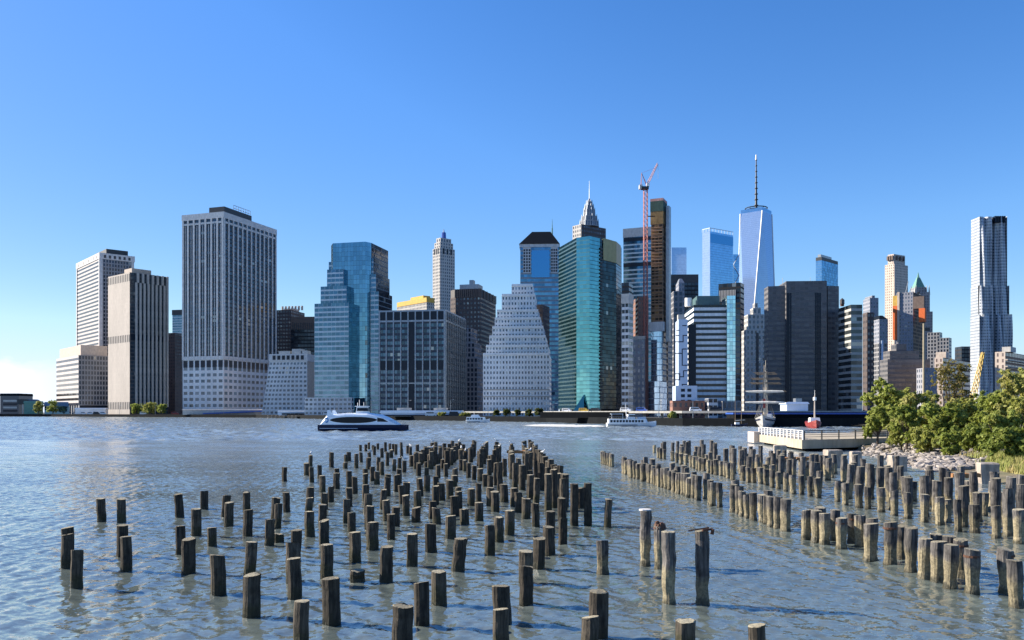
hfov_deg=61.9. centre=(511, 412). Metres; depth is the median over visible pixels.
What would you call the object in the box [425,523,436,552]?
timber pile
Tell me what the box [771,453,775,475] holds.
timber pile
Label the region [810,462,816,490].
timber pile
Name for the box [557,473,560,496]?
timber pile
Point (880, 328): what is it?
stone tower
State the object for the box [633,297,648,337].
apartment tower
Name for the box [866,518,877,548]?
timber pile
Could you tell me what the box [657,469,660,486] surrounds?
timber pile
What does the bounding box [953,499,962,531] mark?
timber pile
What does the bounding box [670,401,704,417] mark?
brick building
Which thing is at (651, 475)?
timber pile
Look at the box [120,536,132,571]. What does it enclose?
timber pile
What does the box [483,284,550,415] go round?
stepped building
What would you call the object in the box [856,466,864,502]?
timber pile
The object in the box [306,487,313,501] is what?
timber pile
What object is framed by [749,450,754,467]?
timber pile
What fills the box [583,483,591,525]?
timber pile
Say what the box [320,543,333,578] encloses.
timber pile
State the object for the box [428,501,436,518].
timber pile
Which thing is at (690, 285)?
office tower
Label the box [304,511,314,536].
timber pile
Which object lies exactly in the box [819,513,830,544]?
timber pile
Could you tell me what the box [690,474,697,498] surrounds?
timber pile
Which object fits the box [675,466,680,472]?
timber pile
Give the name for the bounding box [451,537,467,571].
timber pile
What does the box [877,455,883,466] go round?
timber pile
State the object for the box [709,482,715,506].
timber pile
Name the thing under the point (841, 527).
timber pile
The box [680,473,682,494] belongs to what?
timber pile
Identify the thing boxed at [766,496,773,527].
timber pile
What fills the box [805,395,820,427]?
lightship
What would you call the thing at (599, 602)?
timber pile
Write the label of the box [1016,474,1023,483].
timber pile
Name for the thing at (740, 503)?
timber pile
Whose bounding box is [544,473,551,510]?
timber pile
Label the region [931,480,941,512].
timber pile
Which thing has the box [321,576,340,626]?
timber pile
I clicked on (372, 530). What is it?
timber pile
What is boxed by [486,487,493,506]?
timber pile
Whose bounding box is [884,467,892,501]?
timber pile
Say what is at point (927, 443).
bush
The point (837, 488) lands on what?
timber pile
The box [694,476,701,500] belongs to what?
timber pile
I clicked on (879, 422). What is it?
bush
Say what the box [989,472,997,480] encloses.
timber pile
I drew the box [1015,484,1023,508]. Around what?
timber pile
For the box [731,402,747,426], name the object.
sailing boat
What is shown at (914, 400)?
tree
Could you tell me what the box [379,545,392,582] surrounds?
timber pile
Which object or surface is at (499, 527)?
timber pile
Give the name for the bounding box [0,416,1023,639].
water
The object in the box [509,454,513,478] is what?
timber pile
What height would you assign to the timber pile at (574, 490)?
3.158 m
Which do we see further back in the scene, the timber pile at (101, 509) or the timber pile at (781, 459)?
the timber pile at (781, 459)
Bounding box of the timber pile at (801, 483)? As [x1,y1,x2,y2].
[798,475,804,494]
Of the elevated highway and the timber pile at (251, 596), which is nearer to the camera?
the timber pile at (251, 596)
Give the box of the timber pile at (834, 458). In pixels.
[831,454,837,473]
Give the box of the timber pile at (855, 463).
[851,462,857,483]
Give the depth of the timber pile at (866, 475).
57.12 m
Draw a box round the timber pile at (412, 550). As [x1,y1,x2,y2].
[406,533,417,566]
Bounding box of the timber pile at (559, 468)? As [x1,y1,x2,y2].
[557,465,563,472]
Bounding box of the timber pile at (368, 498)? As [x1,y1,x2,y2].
[363,494,372,512]
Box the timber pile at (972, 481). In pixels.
[969,471,976,504]
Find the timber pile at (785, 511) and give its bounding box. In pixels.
[780,499,790,531]
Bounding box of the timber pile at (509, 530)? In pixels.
[504,510,514,535]
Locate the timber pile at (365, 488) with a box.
[362,484,368,501]
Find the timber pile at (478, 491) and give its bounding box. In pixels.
[475,483,481,501]
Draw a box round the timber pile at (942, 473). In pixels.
[939,467,945,496]
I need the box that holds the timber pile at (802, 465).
[800,457,805,488]
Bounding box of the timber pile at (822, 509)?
[815,506,825,512]
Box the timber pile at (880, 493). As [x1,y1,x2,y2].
[876,487,885,512]
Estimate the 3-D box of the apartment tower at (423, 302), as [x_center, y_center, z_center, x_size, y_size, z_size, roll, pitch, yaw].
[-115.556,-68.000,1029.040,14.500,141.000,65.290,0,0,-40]
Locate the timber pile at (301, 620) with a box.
[293,599,309,639]
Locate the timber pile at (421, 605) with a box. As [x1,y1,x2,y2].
[414,581,429,625]
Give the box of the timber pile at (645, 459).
[643,457,647,462]
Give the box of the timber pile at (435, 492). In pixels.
[432,485,438,504]
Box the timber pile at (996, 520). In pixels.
[991,505,1001,538]
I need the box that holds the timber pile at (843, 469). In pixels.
[840,454,846,482]
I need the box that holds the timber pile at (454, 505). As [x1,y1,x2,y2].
[450,496,458,516]
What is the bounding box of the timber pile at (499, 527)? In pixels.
[494,516,503,542]
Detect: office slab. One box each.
[108,268,168,413]
[764,278,838,410]
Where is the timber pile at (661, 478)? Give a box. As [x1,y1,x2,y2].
[660,468,663,487]
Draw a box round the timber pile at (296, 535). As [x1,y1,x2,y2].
[291,529,301,557]
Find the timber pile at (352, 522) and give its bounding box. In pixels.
[348,512,355,531]
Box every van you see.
[425,412,436,415]
[449,411,458,415]
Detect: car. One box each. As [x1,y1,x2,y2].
[620,408,630,410]
[636,408,647,410]
[689,407,701,410]
[709,407,720,410]
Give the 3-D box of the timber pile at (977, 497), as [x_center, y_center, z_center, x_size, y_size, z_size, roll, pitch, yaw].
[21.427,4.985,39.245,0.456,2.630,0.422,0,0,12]
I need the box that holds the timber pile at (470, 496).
[467,488,474,505]
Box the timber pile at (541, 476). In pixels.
[537,463,544,489]
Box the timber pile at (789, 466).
[786,459,791,485]
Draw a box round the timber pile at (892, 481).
[888,472,896,509]
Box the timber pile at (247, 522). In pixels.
[242,509,252,536]
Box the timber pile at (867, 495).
[864,486,871,509]
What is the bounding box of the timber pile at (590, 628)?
[581,615,598,639]
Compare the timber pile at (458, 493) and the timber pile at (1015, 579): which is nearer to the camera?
the timber pile at (1015, 579)
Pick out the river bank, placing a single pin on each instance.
(1003, 474)
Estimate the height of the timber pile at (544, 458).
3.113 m
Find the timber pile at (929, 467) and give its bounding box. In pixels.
[926,465,932,469]
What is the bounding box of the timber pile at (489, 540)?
[484,525,494,555]
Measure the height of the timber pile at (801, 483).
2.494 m
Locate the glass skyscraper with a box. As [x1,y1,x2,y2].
[739,155,774,315]
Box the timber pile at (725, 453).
[723,448,728,462]
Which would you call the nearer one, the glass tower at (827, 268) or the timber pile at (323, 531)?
the timber pile at (323, 531)
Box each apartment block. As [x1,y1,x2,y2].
[927,332,951,367]
[934,352,969,405]
[955,346,969,361]
[995,347,1023,397]
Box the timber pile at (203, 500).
[200,491,208,509]
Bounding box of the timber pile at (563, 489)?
[559,478,567,510]
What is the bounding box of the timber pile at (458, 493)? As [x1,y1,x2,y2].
[455,491,462,508]
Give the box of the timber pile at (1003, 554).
[996,546,1014,594]
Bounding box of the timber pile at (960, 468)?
[957,466,964,474]
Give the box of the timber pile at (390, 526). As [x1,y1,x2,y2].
[387,513,394,539]
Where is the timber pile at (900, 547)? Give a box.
[897,524,906,559]
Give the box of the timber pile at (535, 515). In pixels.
[531,503,539,526]
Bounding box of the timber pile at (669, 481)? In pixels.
[667,471,671,489]
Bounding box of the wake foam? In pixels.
[526,424,601,426]
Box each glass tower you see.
[305,242,391,414]
[559,236,621,410]
[671,247,686,273]
[702,228,732,295]
[733,254,738,282]
[816,254,837,285]
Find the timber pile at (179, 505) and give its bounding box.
[174,493,183,517]
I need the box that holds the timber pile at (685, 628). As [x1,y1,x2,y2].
[675,618,695,639]
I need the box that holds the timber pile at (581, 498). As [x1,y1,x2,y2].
[578,487,583,507]
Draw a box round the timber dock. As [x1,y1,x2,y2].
[267,416,299,416]
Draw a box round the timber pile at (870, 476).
[867,463,874,498]
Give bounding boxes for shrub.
[437,412,445,415]
[459,412,470,415]
[493,409,499,415]
[502,408,510,415]
[514,409,520,415]
[525,409,533,415]
[534,408,543,416]
[667,411,676,417]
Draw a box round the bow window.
[377,418,387,421]
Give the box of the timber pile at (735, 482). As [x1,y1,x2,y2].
[731,480,738,485]
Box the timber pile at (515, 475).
[512,462,517,487]
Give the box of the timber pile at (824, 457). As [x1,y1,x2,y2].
[823,456,827,475]
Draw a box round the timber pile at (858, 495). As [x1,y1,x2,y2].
[854,484,862,507]
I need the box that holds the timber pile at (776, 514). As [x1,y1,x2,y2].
[773,496,782,528]
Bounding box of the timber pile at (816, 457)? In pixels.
[815,454,818,461]
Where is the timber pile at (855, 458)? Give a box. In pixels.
[852,454,857,464]
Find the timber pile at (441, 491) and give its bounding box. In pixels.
[437,483,444,500]
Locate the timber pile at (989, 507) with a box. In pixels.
[988,481,990,510]
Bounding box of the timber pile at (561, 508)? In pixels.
[557,497,566,520]
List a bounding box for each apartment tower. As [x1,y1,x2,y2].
[397,295,434,309]
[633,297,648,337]
[885,254,907,350]
[970,216,1012,402]
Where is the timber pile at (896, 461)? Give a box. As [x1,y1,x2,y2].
[894,455,899,471]
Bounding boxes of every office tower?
[76,249,134,355]
[172,310,181,333]
[182,205,276,408]
[277,306,304,353]
[291,317,313,354]
[450,280,495,358]
[519,224,559,410]
[623,227,650,380]
[666,319,671,415]
[671,274,697,311]
[671,291,682,386]
[676,279,683,313]
[719,282,743,401]
[863,296,878,316]
[863,312,873,410]
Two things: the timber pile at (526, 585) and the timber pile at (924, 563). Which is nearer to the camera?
the timber pile at (526, 585)
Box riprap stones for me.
[861,443,1005,471]
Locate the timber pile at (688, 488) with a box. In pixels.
[685,477,690,497]
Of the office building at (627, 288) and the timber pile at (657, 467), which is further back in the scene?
the office building at (627, 288)
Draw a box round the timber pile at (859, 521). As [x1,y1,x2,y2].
[854,515,865,546]
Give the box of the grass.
[959,449,1023,474]
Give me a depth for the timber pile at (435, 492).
46.14 m
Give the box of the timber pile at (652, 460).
[650,458,654,465]
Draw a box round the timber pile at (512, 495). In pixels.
[510,487,517,506]
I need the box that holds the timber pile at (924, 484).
[919,476,929,509]
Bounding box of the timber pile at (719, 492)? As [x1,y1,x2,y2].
[716,482,722,507]
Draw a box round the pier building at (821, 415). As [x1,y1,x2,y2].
[725,412,869,418]
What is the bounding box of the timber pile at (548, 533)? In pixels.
[543,525,555,555]
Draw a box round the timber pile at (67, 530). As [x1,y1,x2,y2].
[61,526,73,549]
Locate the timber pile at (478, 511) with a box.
[475,502,483,520]
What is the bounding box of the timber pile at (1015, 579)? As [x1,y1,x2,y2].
[1006,559,1023,608]
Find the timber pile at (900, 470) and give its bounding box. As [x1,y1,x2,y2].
[896,466,903,489]
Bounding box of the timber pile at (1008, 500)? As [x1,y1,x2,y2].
[1002,488,1014,536]
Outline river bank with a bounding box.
[847,424,1022,484]
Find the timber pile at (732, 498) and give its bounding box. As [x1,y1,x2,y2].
[729,484,737,512]
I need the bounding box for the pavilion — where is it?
[44,402,68,413]
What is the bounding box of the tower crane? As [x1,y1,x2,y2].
[639,164,657,337]
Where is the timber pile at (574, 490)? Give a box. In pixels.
[570,483,578,525]
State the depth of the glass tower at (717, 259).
1712.63 m
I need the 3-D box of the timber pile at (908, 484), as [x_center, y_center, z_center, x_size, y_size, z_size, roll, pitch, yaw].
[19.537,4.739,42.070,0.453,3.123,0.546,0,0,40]
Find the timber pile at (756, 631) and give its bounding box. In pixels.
[748,623,765,639]
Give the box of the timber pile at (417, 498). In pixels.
[413,490,421,507]
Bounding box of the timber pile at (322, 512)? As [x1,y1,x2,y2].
[318,504,326,524]
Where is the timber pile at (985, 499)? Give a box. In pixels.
[982,492,988,515]
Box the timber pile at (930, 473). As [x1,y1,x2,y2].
[925,470,933,504]
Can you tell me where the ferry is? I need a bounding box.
[318,400,408,430]
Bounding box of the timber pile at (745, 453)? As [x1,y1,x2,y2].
[742,447,746,466]
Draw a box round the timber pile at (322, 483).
[319,475,325,492]
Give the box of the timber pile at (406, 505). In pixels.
[402,495,409,515]
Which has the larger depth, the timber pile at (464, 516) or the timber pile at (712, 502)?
the timber pile at (712, 502)
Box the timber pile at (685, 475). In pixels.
[683,473,689,495]
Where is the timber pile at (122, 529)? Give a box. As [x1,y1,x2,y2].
[116,524,127,557]
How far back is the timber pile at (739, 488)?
41.64 m
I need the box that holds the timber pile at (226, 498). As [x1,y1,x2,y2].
[221,495,230,516]
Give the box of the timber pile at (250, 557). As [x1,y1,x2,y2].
[243,541,257,575]
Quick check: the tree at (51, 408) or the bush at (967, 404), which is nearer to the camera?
the bush at (967, 404)
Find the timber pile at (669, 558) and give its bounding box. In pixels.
[661,530,676,604]
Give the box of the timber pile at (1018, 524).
[1012,508,1023,543]
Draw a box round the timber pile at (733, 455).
[731,448,736,473]
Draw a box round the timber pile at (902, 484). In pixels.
[901,476,910,505]
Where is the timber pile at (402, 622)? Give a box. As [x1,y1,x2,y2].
[392,602,413,639]
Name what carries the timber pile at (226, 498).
in the water
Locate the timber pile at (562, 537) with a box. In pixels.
[558,517,567,544]
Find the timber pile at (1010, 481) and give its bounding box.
[1006,476,1015,499]
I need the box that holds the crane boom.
[970,352,988,399]
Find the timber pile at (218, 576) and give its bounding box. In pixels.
[209,554,226,595]
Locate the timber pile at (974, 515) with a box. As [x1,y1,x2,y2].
[969,504,980,533]
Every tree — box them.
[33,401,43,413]
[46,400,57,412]
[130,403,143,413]
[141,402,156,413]
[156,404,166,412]
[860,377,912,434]
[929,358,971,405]
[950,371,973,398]
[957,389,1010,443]
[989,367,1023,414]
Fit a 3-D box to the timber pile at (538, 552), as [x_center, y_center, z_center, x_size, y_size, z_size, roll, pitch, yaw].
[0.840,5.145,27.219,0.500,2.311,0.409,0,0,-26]
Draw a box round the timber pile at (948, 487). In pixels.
[944,477,952,507]
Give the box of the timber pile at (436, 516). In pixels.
[432,507,440,524]
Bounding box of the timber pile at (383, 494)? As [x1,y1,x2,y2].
[380,489,386,509]
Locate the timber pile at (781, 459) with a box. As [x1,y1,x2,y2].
[778,455,784,484]
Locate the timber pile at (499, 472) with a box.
[496,462,502,492]
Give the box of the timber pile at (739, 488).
[734,486,743,513]
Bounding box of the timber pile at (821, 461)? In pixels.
[819,455,823,470]
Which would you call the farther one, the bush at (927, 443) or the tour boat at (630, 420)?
the tour boat at (630, 420)
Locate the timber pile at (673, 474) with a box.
[671,471,676,492]
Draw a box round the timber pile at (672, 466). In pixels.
[670,462,674,470]
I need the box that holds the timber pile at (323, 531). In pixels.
[319,519,328,544]
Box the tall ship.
[745,360,786,426]
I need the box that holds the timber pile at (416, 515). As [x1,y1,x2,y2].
[411,506,420,522]
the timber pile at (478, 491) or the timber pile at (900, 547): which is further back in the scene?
the timber pile at (478, 491)
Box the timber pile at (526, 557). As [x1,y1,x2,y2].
[518,549,532,582]
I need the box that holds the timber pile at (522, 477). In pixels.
[519,465,525,489]
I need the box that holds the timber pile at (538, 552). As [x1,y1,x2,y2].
[533,536,544,569]
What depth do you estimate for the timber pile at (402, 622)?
17.81 m
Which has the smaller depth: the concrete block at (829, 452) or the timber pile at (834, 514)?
the timber pile at (834, 514)
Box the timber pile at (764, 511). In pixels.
[763,495,767,523]
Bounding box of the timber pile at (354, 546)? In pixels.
[349,531,360,562]
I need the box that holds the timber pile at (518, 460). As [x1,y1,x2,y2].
[516,458,520,483]
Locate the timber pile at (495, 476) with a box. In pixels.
[493,463,496,485]
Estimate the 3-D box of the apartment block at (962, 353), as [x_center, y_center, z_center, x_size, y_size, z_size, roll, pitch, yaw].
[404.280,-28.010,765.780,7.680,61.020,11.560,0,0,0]
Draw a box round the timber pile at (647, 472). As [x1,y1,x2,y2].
[646,464,647,481]
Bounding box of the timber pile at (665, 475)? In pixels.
[663,467,668,488]
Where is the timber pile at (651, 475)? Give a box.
[650,465,654,483]
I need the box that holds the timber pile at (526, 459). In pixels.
[524,453,528,479]
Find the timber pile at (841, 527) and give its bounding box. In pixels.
[835,517,847,548]
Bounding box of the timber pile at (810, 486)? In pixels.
[807,476,812,496]
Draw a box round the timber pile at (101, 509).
[96,498,106,521]
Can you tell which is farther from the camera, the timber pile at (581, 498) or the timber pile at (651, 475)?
the timber pile at (651, 475)
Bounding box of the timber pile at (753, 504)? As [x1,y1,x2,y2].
[749,492,756,520]
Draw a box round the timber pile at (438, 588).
[431,570,446,605]
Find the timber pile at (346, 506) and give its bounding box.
[343,499,350,523]
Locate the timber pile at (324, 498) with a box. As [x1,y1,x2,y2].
[321,493,327,508]
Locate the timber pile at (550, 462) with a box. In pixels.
[547,459,553,466]
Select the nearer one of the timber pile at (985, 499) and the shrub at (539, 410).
the timber pile at (985, 499)
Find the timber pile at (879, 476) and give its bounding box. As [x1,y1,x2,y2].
[876,466,883,486]
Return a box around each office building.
[262,349,313,414]
[466,328,482,415]
[537,305,549,348]
[621,293,633,413]
[622,282,632,294]
[633,336,648,416]
[672,386,696,400]
[705,399,717,417]
[718,401,740,417]
[838,298,861,410]
[874,340,886,407]
[880,344,929,394]
[916,368,936,408]
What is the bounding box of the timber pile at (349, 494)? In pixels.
[345,488,352,506]
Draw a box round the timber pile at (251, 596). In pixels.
[242,572,260,618]
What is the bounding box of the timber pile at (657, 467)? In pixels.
[655,466,660,485]
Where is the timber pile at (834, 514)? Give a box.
[830,509,839,540]
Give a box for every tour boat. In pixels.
[466,415,489,422]
[606,403,655,426]
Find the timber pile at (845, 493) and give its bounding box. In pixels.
[842,483,848,504]
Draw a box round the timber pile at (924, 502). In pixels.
[920,494,928,522]
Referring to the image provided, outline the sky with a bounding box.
[0,0,1023,411]
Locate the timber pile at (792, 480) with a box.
[789,475,796,493]
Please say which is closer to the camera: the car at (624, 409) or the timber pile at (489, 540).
the timber pile at (489, 540)
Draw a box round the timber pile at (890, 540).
[883,521,897,564]
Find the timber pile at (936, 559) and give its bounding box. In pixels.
[930,540,946,583]
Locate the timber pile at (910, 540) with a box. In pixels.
[904,526,917,572]
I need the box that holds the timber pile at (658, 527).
[653,521,666,569]
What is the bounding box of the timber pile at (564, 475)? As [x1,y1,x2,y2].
[561,473,568,506]
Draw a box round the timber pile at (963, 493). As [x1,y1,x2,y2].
[958,485,968,527]
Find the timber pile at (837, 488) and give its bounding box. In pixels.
[834,481,840,501]
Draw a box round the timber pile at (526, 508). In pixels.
[521,497,530,519]
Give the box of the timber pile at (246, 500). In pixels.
[243,491,250,509]
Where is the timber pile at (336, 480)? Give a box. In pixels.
[333,473,339,488]
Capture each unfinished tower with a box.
[649,198,670,416]
[893,281,925,358]
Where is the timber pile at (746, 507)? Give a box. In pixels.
[743,494,749,518]
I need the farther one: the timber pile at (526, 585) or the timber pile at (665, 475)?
the timber pile at (665, 475)
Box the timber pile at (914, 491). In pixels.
[913,481,917,501]
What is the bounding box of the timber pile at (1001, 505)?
[1001,491,1002,518]
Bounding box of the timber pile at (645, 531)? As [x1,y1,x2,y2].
[639,508,651,566]
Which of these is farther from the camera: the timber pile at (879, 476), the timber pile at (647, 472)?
the timber pile at (647, 472)
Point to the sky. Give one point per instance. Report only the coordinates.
(876, 130)
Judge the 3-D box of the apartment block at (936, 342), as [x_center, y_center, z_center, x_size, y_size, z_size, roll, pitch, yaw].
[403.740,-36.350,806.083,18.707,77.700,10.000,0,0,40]
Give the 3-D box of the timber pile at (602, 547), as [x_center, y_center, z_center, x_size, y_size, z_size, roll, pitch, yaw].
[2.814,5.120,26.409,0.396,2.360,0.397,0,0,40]
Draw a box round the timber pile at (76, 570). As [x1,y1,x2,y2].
[70,550,83,588]
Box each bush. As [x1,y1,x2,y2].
[862,405,891,444]
[884,419,908,449]
[887,403,924,449]
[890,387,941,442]
[909,424,940,452]
[915,403,942,447]
[917,401,968,447]
[936,431,962,455]
[945,397,982,427]
[950,422,991,451]
[967,393,1008,426]
[976,409,1021,451]
[980,426,1023,460]
[1002,397,1023,428]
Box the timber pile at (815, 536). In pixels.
[810,510,821,542]
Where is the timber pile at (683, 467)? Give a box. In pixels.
[681,465,686,472]
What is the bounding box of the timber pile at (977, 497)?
[972,492,982,521]
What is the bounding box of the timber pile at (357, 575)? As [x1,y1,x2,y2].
[350,568,364,582]
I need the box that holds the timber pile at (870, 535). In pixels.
[862,523,878,561]
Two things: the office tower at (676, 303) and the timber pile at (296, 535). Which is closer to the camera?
the timber pile at (296, 535)
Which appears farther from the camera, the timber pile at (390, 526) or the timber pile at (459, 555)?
the timber pile at (390, 526)
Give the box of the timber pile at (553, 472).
[550,469,557,507]
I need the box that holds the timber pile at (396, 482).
[393,474,399,491]
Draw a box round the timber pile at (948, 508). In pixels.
[944,499,952,522]
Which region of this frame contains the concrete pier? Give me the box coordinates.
[748,427,889,450]
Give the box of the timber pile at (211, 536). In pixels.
[207,527,216,546]
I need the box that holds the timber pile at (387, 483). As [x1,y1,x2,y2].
[384,477,390,495]
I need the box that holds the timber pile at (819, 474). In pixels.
[816,471,822,492]
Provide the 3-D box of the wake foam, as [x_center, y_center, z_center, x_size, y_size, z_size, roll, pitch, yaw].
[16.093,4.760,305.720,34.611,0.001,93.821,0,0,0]
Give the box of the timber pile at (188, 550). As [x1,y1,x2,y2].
[181,537,195,574]
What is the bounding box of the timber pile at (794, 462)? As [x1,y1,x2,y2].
[792,459,796,474]
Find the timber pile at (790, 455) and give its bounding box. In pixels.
[788,452,793,458]
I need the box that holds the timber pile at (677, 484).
[675,473,680,493]
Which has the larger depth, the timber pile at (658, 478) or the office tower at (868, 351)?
the office tower at (868, 351)
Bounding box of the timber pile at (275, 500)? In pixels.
[270,497,279,518]
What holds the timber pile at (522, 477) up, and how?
in the water
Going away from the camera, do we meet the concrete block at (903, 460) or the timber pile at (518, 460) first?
the timber pile at (518, 460)
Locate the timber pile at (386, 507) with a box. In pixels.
[382,500,390,520]
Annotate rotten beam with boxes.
[507,450,524,453]
[951,473,980,477]
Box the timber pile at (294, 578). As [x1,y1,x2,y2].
[287,557,301,599]
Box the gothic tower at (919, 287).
[911,273,932,358]
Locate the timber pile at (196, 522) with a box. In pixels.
[191,508,201,535]
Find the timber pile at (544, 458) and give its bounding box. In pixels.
[542,456,546,473]
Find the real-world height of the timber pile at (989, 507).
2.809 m
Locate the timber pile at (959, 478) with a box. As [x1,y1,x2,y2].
[954,472,964,498]
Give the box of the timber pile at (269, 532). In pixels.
[264,519,274,545]
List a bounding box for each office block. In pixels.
[56,345,107,413]
[168,333,182,413]
[379,309,465,413]
[684,296,739,400]
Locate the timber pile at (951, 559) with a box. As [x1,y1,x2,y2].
[942,543,958,589]
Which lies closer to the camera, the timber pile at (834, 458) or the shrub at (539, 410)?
the timber pile at (834, 458)
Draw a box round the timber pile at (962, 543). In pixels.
[953,538,968,578]
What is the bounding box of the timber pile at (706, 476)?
[702,473,709,498]
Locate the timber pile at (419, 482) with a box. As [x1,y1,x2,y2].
[416,478,423,495]
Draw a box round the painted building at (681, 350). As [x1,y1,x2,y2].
[675,314,687,385]
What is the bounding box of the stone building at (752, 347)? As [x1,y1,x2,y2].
[742,303,763,410]
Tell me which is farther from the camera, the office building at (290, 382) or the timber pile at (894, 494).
the office building at (290, 382)
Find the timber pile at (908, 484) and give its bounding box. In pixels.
[903,476,913,513]
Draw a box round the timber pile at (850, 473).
[846,464,854,498]
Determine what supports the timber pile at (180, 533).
in the water
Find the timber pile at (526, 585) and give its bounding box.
[519,565,533,606]
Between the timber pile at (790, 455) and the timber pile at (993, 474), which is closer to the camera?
the timber pile at (993, 474)
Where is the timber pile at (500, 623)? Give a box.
[493,608,508,639]
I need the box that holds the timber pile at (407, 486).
[403,481,409,497]
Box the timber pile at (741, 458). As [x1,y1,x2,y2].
[738,450,743,474]
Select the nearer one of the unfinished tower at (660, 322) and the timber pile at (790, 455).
the timber pile at (790, 455)
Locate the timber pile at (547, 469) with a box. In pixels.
[545,467,550,473]
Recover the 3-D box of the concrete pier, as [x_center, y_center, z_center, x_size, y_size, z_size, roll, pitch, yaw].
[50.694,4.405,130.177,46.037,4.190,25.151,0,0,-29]
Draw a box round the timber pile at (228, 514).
[224,501,233,526]
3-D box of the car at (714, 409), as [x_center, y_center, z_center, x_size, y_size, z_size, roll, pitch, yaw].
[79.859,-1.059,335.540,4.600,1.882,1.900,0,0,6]
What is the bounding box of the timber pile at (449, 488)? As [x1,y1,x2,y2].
[446,479,453,498]
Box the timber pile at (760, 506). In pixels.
[757,494,764,521]
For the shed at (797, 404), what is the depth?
327.65 m
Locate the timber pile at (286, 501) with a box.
[282,492,289,512]
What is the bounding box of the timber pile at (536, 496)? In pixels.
[533,478,539,503]
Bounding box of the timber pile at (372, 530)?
[366,521,378,550]
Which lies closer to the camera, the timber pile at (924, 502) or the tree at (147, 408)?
the timber pile at (924, 502)
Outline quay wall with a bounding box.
[0,414,866,426]
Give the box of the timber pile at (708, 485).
[707,480,713,504]
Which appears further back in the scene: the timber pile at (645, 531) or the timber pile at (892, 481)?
the timber pile at (892, 481)
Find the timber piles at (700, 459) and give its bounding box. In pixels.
[600,440,875,491]
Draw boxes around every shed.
[23,401,43,413]
[75,408,107,413]
[278,410,304,414]
[540,412,628,417]
[779,398,808,410]
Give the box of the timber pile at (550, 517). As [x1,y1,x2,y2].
[546,510,555,534]
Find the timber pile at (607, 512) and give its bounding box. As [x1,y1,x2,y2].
[604,498,612,527]
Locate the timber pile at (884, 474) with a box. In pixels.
[884,465,890,491]
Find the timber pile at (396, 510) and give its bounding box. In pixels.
[391,506,399,526]
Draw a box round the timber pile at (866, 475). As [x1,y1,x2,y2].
[865,463,870,486]
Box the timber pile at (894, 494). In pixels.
[890,490,898,515]
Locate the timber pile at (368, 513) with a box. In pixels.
[364,505,373,529]
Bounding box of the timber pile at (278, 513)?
[274,503,281,528]
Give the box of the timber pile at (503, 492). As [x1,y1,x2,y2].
[499,484,508,501]
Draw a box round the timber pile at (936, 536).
[930,533,942,571]
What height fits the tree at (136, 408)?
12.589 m
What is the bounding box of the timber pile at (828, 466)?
[825,458,831,480]
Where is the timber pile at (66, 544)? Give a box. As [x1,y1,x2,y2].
[61,533,73,568]
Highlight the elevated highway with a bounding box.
[465,411,867,417]
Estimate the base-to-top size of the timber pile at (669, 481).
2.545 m
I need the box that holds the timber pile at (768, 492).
[764,490,772,495]
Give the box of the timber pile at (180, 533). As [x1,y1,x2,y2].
[175,525,185,554]
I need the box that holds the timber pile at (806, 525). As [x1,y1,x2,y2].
[801,509,811,539]
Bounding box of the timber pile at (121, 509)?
[116,498,126,522]
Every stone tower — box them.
[433,229,454,310]
[573,187,605,238]
[874,316,887,350]
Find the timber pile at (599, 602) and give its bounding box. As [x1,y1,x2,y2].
[589,589,608,638]
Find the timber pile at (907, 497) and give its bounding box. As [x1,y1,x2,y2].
[903,492,911,518]
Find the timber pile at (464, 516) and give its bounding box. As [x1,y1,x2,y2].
[459,509,468,524]
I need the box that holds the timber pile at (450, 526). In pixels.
[445,515,455,538]
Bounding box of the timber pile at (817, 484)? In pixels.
[813,477,821,497]
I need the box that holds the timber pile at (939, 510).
[934,497,944,525]
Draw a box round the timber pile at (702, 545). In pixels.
[688,527,714,605]
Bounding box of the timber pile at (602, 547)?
[596,540,608,574]
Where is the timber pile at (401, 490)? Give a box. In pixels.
[398,485,405,503]
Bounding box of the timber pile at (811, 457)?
[809,454,814,475]
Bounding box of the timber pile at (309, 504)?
[305,497,313,510]
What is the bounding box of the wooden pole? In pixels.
[922,323,929,416]
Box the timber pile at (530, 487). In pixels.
[526,474,533,498]
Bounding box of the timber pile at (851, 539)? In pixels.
[847,513,857,543]
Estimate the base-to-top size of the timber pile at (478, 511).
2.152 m
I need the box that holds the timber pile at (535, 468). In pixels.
[533,460,537,477]
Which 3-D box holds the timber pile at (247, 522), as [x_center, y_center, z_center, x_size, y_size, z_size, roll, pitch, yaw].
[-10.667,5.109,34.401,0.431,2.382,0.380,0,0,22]
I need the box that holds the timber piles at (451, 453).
[274,439,545,542]
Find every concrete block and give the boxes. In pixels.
[773,445,786,455]
[823,449,842,467]
[849,451,861,465]
[887,455,906,470]
[975,462,999,483]
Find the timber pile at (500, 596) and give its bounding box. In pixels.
[492,584,511,623]
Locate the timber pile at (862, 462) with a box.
[860,459,865,478]
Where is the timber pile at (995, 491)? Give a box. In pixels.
[990,477,1000,525]
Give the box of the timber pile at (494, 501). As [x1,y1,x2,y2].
[491,491,499,511]
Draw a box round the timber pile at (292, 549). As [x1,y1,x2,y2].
[285,542,299,583]
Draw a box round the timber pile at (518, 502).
[514,492,522,512]
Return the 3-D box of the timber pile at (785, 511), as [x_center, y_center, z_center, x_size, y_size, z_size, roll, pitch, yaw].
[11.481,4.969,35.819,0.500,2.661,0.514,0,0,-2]
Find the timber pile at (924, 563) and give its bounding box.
[916,537,932,579]
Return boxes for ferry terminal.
[0,393,43,413]
[182,409,261,414]
[380,408,463,415]
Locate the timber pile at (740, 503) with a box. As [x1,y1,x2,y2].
[738,490,745,516]
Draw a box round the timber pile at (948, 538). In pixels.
[942,535,955,543]
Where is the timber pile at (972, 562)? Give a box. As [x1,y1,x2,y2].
[963,548,980,594]

